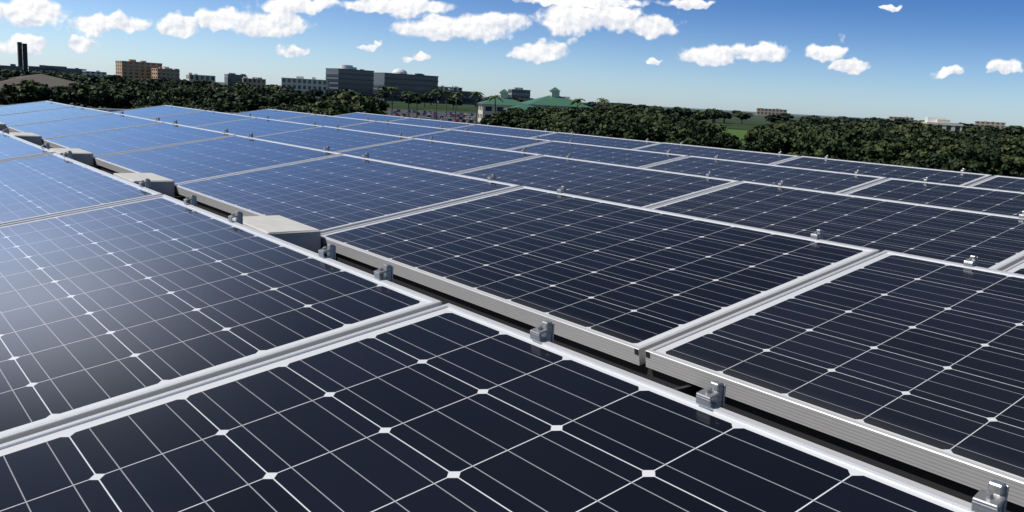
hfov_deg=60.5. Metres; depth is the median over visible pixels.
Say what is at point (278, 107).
tree
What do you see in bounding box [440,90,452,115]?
palm tree
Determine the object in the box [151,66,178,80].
apartment block wing
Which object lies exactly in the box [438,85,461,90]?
block
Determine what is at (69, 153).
module clamp
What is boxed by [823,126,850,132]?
tree
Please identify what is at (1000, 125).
block
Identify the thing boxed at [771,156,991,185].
solar panel
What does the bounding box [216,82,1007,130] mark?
ground
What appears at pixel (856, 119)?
tree
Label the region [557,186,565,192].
module clamp
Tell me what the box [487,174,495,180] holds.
module clamp
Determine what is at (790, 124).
tree
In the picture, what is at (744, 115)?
tree
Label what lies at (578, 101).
palm tree
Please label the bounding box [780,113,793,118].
tree
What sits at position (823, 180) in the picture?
solar panel
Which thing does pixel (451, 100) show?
tree
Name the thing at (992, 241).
solar panel
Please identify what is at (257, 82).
building
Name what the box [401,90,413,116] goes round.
palm tree
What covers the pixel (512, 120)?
tree
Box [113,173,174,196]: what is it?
ballast block
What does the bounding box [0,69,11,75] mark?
tree
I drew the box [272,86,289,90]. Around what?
tree
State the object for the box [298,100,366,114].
tree
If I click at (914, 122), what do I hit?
tree
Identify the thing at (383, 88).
palm tree
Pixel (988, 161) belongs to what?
tree
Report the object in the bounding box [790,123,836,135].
tree
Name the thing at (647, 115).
tree
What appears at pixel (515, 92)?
block
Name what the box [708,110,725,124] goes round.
tree
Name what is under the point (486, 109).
club house wing
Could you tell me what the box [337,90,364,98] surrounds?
tree
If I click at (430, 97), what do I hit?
tree
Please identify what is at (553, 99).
club house
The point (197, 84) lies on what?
tree
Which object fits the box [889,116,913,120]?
block
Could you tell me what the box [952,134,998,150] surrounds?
tree
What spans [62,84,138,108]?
tree
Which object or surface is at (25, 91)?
tree
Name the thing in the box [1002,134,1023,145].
tree
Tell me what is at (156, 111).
solar panel
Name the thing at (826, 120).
tree
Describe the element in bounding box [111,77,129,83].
tree
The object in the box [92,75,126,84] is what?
tree
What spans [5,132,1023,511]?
rack rails
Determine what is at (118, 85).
tree
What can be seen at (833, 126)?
tree
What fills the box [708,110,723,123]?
tree
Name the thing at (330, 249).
module clamp
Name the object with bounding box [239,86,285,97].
tree
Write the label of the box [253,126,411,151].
solar panel
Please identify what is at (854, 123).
tree
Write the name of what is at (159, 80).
tree
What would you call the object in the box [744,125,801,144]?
tree
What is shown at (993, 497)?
module clamp
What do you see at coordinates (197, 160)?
solar panel
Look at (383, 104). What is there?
tree
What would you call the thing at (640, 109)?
tree
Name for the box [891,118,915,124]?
tree
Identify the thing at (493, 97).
palm tree
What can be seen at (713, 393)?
module clamp
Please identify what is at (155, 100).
tree
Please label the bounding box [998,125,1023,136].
tree
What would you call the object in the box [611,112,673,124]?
tree
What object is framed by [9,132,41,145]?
ballast block
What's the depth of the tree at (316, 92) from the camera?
686.96 m
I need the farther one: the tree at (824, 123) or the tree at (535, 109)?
the tree at (535, 109)
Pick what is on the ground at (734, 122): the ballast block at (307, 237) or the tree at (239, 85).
the tree at (239, 85)
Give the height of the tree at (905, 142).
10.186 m
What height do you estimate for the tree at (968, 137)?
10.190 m
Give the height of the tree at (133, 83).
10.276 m
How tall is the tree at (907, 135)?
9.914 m
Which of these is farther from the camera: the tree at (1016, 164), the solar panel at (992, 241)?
the tree at (1016, 164)
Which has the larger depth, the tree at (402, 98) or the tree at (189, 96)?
the tree at (402, 98)
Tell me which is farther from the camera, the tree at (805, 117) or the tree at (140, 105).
the tree at (805, 117)
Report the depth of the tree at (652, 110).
499.12 m
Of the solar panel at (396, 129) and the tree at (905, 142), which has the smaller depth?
the solar panel at (396, 129)
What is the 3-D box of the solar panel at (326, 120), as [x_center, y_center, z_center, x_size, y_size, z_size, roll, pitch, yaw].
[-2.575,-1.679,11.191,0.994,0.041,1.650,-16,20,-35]
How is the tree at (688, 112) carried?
on the ground at (734, 122)
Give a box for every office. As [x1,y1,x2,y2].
[0,64,22,70]
[28,65,86,75]
[437,89,478,104]
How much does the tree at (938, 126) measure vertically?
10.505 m
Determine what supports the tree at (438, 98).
on the ground at (734, 122)
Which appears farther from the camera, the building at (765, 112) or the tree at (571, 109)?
the building at (765, 112)
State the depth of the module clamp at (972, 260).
2.35 m
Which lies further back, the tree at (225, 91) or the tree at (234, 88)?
the tree at (234, 88)
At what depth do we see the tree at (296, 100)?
126.17 m
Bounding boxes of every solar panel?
[0,101,72,114]
[0,106,112,125]
[0,131,54,160]
[0,153,162,224]
[0,194,441,443]
[0,303,973,511]
[6,113,162,138]
[42,122,235,156]
[93,135,341,183]
[113,105,205,117]
[146,110,256,126]
[175,154,520,232]
[193,117,319,136]
[234,109,314,119]
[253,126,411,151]
[281,114,372,126]
[321,186,879,365]
[335,112,408,121]
[337,138,541,173]
[339,121,451,136]
[389,118,473,128]
[411,129,551,149]
[451,124,556,137]
[455,155,739,207]
[508,141,687,167]
[531,132,660,148]
[634,142,799,163]
[641,156,886,193]
[645,250,1023,506]
[649,181,1023,270]
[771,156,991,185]
[842,178,1023,216]
[968,175,1023,191]
[1003,260,1023,274]
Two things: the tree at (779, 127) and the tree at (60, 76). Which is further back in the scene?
the tree at (60, 76)
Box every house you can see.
[519,87,591,108]
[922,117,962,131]
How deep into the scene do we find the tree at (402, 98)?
572.76 m
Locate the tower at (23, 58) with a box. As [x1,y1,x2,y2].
[17,42,27,70]
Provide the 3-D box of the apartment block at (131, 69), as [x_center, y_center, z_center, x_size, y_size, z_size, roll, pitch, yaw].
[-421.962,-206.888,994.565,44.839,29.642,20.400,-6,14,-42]
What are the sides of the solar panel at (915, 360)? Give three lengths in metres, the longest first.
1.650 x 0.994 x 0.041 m
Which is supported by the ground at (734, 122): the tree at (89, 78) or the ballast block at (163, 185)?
the tree at (89, 78)
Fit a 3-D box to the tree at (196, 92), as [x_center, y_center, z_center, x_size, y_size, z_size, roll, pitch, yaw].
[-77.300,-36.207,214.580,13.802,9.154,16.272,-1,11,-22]
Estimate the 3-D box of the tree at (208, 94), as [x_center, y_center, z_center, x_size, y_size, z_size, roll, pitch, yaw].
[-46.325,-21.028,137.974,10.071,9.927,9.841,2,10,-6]
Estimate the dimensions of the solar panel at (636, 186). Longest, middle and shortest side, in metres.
1.650 x 0.994 x 0.041 m
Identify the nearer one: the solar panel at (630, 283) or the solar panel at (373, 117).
the solar panel at (630, 283)
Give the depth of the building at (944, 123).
368.55 m
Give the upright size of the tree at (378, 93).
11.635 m
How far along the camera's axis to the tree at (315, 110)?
100.37 m
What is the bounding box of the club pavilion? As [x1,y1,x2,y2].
[504,104,533,111]
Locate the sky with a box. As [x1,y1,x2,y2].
[0,0,1023,126]
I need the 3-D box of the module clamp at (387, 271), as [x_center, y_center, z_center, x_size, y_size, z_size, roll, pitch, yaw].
[-0.258,0.152,1.817,0.059,0.276,0.024,-4,13,-35]
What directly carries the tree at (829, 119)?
on the ground at (734, 122)
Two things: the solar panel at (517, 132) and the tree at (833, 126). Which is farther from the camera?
the tree at (833, 126)
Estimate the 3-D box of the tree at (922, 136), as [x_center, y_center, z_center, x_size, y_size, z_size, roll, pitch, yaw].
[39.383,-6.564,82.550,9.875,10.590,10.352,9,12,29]
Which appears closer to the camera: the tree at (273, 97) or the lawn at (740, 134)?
the tree at (273, 97)
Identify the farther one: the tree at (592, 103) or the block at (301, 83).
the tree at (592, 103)
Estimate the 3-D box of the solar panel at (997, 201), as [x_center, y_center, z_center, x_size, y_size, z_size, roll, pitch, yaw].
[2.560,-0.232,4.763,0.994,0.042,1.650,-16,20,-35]
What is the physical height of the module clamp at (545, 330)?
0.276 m
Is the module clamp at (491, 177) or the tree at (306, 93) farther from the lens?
the tree at (306, 93)
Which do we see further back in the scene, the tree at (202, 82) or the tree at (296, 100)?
the tree at (202, 82)
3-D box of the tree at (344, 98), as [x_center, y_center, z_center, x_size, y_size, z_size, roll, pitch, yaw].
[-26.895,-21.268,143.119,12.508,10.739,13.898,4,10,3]
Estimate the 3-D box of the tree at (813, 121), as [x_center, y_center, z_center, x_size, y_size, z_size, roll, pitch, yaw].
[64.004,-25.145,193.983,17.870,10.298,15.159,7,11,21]
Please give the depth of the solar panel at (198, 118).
10.30 m
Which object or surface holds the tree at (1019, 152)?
on the ground at (734, 122)
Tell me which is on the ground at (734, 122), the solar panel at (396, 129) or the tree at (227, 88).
the tree at (227, 88)
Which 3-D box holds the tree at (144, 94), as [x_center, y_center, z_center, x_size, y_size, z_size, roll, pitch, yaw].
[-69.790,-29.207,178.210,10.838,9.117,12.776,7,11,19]
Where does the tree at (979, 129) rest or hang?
on the ground at (734, 122)
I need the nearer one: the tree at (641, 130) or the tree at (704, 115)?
the tree at (641, 130)
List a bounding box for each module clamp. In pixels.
[41,143,49,149]
[63,151,71,158]
[139,178,150,188]
[183,195,196,206]
[228,211,242,224]
[318,244,335,259]
[374,264,392,281]
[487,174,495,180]
[530,320,554,342]
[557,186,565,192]
[696,380,725,408]
[811,229,822,239]
[963,255,977,266]
[971,479,1008,511]
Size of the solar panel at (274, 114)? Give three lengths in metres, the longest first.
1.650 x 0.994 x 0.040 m
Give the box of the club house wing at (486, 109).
[478,89,519,121]
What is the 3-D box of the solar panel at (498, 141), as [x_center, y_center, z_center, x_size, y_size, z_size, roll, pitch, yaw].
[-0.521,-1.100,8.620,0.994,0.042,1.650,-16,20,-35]
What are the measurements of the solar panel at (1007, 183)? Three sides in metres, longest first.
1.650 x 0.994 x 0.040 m
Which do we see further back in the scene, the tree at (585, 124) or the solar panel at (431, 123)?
the tree at (585, 124)
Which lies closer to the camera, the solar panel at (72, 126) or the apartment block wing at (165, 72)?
the solar panel at (72, 126)
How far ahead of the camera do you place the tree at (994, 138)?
104.68 m
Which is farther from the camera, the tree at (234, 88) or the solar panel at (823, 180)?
the tree at (234, 88)
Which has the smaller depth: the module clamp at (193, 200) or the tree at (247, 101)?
the module clamp at (193, 200)
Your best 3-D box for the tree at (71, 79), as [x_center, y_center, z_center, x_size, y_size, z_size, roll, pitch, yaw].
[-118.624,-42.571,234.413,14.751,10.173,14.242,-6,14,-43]
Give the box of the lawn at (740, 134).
[721,129,747,147]
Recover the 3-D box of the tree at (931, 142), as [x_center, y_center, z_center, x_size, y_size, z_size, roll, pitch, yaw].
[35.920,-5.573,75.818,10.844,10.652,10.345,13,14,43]
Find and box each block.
[0,122,5,131]
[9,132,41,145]
[50,148,93,164]
[86,70,106,75]
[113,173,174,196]
[115,59,161,79]
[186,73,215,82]
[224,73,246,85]
[232,215,320,252]
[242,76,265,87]
[281,76,329,97]
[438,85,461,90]
[508,87,530,100]
[597,102,631,105]
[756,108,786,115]
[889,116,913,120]
[974,121,1005,128]
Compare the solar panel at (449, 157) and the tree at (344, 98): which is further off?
the tree at (344, 98)
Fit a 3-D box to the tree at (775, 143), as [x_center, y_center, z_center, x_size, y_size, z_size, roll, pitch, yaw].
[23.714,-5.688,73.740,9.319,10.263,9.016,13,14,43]
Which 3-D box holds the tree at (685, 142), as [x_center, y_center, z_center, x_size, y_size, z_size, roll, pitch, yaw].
[10.828,-3.807,62.338,10.146,9.136,9.816,1,10,-13]
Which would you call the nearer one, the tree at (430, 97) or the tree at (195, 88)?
the tree at (195, 88)
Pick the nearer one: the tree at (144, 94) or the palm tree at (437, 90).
the tree at (144, 94)
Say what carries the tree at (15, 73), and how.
on the ground at (734, 122)
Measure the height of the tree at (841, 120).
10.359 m
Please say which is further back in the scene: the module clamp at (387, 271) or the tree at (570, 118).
the tree at (570, 118)
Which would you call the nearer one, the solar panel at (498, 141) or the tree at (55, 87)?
the solar panel at (498, 141)
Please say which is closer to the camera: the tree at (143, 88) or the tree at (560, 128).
the tree at (560, 128)
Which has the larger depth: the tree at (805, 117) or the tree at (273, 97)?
the tree at (805, 117)
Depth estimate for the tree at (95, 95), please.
126.57 m
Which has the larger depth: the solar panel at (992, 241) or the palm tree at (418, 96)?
the palm tree at (418, 96)
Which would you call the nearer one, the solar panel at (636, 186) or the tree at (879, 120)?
the solar panel at (636, 186)
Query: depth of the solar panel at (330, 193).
4.05 m
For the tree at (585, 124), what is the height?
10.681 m
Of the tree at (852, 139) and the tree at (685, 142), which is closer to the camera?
the tree at (685, 142)
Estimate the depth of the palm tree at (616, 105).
292.08 m
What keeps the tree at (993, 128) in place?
on the ground at (734, 122)
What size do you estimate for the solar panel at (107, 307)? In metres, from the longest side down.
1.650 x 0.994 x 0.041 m
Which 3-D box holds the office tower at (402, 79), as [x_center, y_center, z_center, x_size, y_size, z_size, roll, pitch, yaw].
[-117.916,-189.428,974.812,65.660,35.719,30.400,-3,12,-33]
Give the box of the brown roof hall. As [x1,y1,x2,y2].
[0,74,89,104]
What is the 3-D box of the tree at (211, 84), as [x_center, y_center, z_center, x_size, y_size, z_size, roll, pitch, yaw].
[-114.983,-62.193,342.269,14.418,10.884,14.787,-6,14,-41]
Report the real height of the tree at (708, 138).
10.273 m
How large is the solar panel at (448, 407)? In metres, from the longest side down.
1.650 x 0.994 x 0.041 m
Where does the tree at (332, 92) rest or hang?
on the ground at (734, 122)
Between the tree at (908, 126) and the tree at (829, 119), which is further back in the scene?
the tree at (829, 119)
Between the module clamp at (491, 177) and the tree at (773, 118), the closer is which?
the module clamp at (491, 177)
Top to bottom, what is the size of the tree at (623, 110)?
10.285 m
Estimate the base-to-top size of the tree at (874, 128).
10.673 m
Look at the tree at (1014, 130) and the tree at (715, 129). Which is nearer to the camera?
the tree at (715, 129)
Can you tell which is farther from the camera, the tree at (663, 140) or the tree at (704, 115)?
the tree at (704, 115)
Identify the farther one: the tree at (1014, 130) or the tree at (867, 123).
the tree at (1014, 130)
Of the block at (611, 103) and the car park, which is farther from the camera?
the block at (611, 103)
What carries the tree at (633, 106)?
on the ground at (734, 122)
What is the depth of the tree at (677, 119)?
233.99 m
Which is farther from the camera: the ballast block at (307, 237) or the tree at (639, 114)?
the tree at (639, 114)
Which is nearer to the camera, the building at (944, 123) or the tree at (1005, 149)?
the tree at (1005, 149)
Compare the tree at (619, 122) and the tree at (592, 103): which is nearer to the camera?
the tree at (619, 122)
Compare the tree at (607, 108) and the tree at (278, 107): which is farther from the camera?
the tree at (607, 108)
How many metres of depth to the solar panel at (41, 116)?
9.28 m
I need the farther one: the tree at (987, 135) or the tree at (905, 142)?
the tree at (987, 135)
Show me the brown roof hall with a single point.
(51, 81)
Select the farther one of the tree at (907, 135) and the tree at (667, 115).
the tree at (667, 115)
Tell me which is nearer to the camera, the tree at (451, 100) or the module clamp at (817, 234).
the module clamp at (817, 234)
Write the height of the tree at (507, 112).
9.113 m
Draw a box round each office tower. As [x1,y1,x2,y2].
[325,65,373,96]
[373,68,438,102]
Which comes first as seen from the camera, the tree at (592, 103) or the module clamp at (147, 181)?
the module clamp at (147, 181)
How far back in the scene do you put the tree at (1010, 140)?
97.12 m
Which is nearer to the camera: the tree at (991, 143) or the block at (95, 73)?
the tree at (991, 143)
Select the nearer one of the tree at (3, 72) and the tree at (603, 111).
the tree at (603, 111)
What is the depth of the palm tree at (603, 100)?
322.07 m
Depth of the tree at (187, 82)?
428.02 m
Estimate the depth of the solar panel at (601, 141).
9.64 m
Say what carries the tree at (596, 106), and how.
on the ground at (734, 122)
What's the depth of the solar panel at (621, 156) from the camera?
7.37 m
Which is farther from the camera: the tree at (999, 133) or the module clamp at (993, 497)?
the tree at (999, 133)
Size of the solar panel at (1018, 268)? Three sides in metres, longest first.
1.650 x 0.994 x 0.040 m
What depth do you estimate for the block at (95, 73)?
1683.30 m
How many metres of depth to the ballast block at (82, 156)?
5.75 m
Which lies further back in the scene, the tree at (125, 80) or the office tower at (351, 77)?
the office tower at (351, 77)
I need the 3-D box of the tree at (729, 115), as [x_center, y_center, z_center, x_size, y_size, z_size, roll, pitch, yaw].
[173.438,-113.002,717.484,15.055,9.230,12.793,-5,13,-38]
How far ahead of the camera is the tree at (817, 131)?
107.08 m
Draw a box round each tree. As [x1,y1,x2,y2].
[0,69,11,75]
[0,75,14,80]
[0,80,55,104]
[6,69,31,77]
[32,71,53,74]
[51,86,99,98]
[53,74,78,78]
[54,82,133,108]
[59,77,77,80]
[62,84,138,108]
[74,79,96,85]
[77,75,97,84]
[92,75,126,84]
[95,80,126,89]
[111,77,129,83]
[120,81,144,100]
[121,82,161,99]
[124,95,189,108]
[133,92,192,106]
[133,104,152,108]
[135,89,189,103]
[137,79,161,85]
[141,102,177,107]
[152,78,187,85]
[160,81,186,89]
[170,88,200,101]
[171,79,195,85]
[172,88,203,95]
[176,86,215,92]
[182,83,205,87]
[185,98,241,112]
[186,90,229,105]
[192,79,213,84]
[196,103,233,112]
[203,89,230,95]
[205,82,231,87]
[207,85,238,90]
[210,91,286,111]
[215,87,246,92]
[230,82,258,88]
[234,103,296,112]
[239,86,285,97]
[266,92,291,101]
[270,91,323,108]
[270,104,337,115]
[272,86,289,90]
[286,89,315,96]
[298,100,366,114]
[306,88,323,96]
[320,89,341,98]
[321,92,387,114]
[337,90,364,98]
[358,96,389,110]
[374,86,389,99]
[374,90,389,98]
[385,87,400,115]
[397,93,420,103]
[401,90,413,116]
[409,92,425,117]
[420,92,441,104]
[420,93,434,106]
[429,88,444,119]
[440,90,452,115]
[445,96,463,109]
[453,92,463,119]
[470,91,484,123]
[473,99,487,106]
[480,107,550,128]
[486,95,503,112]
[495,108,523,116]
[514,117,577,131]
[529,106,563,112]
[543,107,583,113]
[548,110,569,116]
[548,111,613,119]
[552,111,613,132]
[552,114,584,123]
[570,98,584,107]
[570,110,670,134]
[581,106,620,116]
[584,119,650,136]
[586,101,599,106]
[592,104,608,108]
[594,116,700,145]
[595,98,608,106]
[598,105,615,110]
[609,103,624,109]
[611,107,639,113]
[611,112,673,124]
[625,104,642,108]
[632,107,645,112]
[634,111,669,122]
[644,107,665,113]
[645,134,677,142]
[648,112,670,117]
[661,107,699,118]
[666,139,690,144]
[668,116,698,124]
[673,119,739,149]
[678,117,746,148]
[692,110,710,120]
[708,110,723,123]
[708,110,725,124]
[724,112,732,122]
[732,112,752,123]
[737,126,859,160]
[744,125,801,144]
[747,121,832,136]
[766,114,791,122]
[775,119,825,124]
[778,126,829,137]
[779,122,837,125]
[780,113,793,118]
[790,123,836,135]
[792,124,896,158]
[799,116,811,120]
[808,117,835,122]
[819,117,835,121]
[819,123,886,132]
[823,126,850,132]
[834,117,848,121]
[836,119,868,123]
[841,121,885,128]
[841,132,937,163]
[842,123,898,142]
[849,117,861,121]
[855,121,883,127]
[861,129,958,163]
[862,117,885,125]
[881,118,892,123]
[884,122,897,126]
[888,122,933,130]
[888,139,1023,177]
[890,130,924,139]
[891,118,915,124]
[903,120,924,124]
[904,125,948,136]
[913,142,1023,177]
[916,130,955,144]
[928,124,948,131]
[950,132,998,138]
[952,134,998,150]
[953,135,974,144]
[957,126,999,135]
[959,139,996,148]
[967,133,1013,140]
[984,125,1000,131]
[985,138,1010,148]
[990,136,1005,141]
[994,132,1012,137]
[997,137,1020,146]
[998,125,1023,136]
[998,139,1023,173]
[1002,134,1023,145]
[1008,142,1023,176]
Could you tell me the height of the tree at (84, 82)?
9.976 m
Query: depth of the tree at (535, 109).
242.34 m
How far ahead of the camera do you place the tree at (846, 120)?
759.07 m
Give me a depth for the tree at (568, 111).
143.36 m
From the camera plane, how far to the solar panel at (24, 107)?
10.63 m
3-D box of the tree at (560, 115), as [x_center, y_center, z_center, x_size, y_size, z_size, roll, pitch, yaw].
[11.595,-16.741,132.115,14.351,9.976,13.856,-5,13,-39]
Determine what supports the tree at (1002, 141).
on the ground at (734, 122)
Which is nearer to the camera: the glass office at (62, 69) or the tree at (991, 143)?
the tree at (991, 143)
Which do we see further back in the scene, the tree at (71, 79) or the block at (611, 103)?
the block at (611, 103)
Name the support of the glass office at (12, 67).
on the ground at (734, 122)
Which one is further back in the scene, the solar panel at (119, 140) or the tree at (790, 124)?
the tree at (790, 124)
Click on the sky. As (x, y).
(957, 61)
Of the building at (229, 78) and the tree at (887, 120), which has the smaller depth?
the tree at (887, 120)
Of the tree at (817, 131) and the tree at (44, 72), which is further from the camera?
the tree at (44, 72)
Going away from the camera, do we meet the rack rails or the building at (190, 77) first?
the rack rails
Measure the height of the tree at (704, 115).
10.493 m
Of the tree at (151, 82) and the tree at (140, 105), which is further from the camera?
the tree at (151, 82)
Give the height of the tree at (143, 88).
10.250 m
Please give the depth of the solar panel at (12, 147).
4.43 m
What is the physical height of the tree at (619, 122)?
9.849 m
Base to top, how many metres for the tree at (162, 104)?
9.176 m
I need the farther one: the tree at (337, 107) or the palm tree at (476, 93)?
the palm tree at (476, 93)
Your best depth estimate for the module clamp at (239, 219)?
2.41 m
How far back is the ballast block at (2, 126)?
8.32 m
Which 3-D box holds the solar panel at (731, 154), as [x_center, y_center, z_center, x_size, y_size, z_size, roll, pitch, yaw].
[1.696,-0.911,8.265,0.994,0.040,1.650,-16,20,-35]
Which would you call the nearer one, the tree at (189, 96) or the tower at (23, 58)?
the tree at (189, 96)
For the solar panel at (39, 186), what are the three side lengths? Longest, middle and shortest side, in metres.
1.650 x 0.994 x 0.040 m
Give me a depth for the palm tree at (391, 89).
321.51 m
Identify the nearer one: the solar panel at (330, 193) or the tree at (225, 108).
the solar panel at (330, 193)
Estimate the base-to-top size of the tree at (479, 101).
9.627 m
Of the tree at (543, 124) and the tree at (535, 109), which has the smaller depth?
the tree at (543, 124)
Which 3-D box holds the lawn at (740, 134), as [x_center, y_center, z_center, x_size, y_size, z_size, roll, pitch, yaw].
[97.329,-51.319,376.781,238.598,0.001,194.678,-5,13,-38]
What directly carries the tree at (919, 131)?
on the ground at (734, 122)
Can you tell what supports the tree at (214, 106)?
on the ground at (734, 122)
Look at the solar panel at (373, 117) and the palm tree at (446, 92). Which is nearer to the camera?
the solar panel at (373, 117)
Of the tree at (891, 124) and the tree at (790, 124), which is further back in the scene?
the tree at (891, 124)
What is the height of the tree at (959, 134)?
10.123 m
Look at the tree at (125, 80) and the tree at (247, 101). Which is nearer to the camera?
the tree at (247, 101)
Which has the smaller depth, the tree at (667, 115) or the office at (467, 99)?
the tree at (667, 115)
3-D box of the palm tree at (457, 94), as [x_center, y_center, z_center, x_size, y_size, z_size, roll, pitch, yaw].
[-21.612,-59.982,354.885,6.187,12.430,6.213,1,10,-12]
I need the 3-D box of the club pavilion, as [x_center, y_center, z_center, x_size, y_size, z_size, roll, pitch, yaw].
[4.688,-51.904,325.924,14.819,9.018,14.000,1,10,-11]
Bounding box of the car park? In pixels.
[386,109,484,124]
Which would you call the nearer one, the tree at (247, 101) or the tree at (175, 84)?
the tree at (247, 101)
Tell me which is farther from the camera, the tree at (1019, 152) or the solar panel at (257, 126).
the tree at (1019, 152)

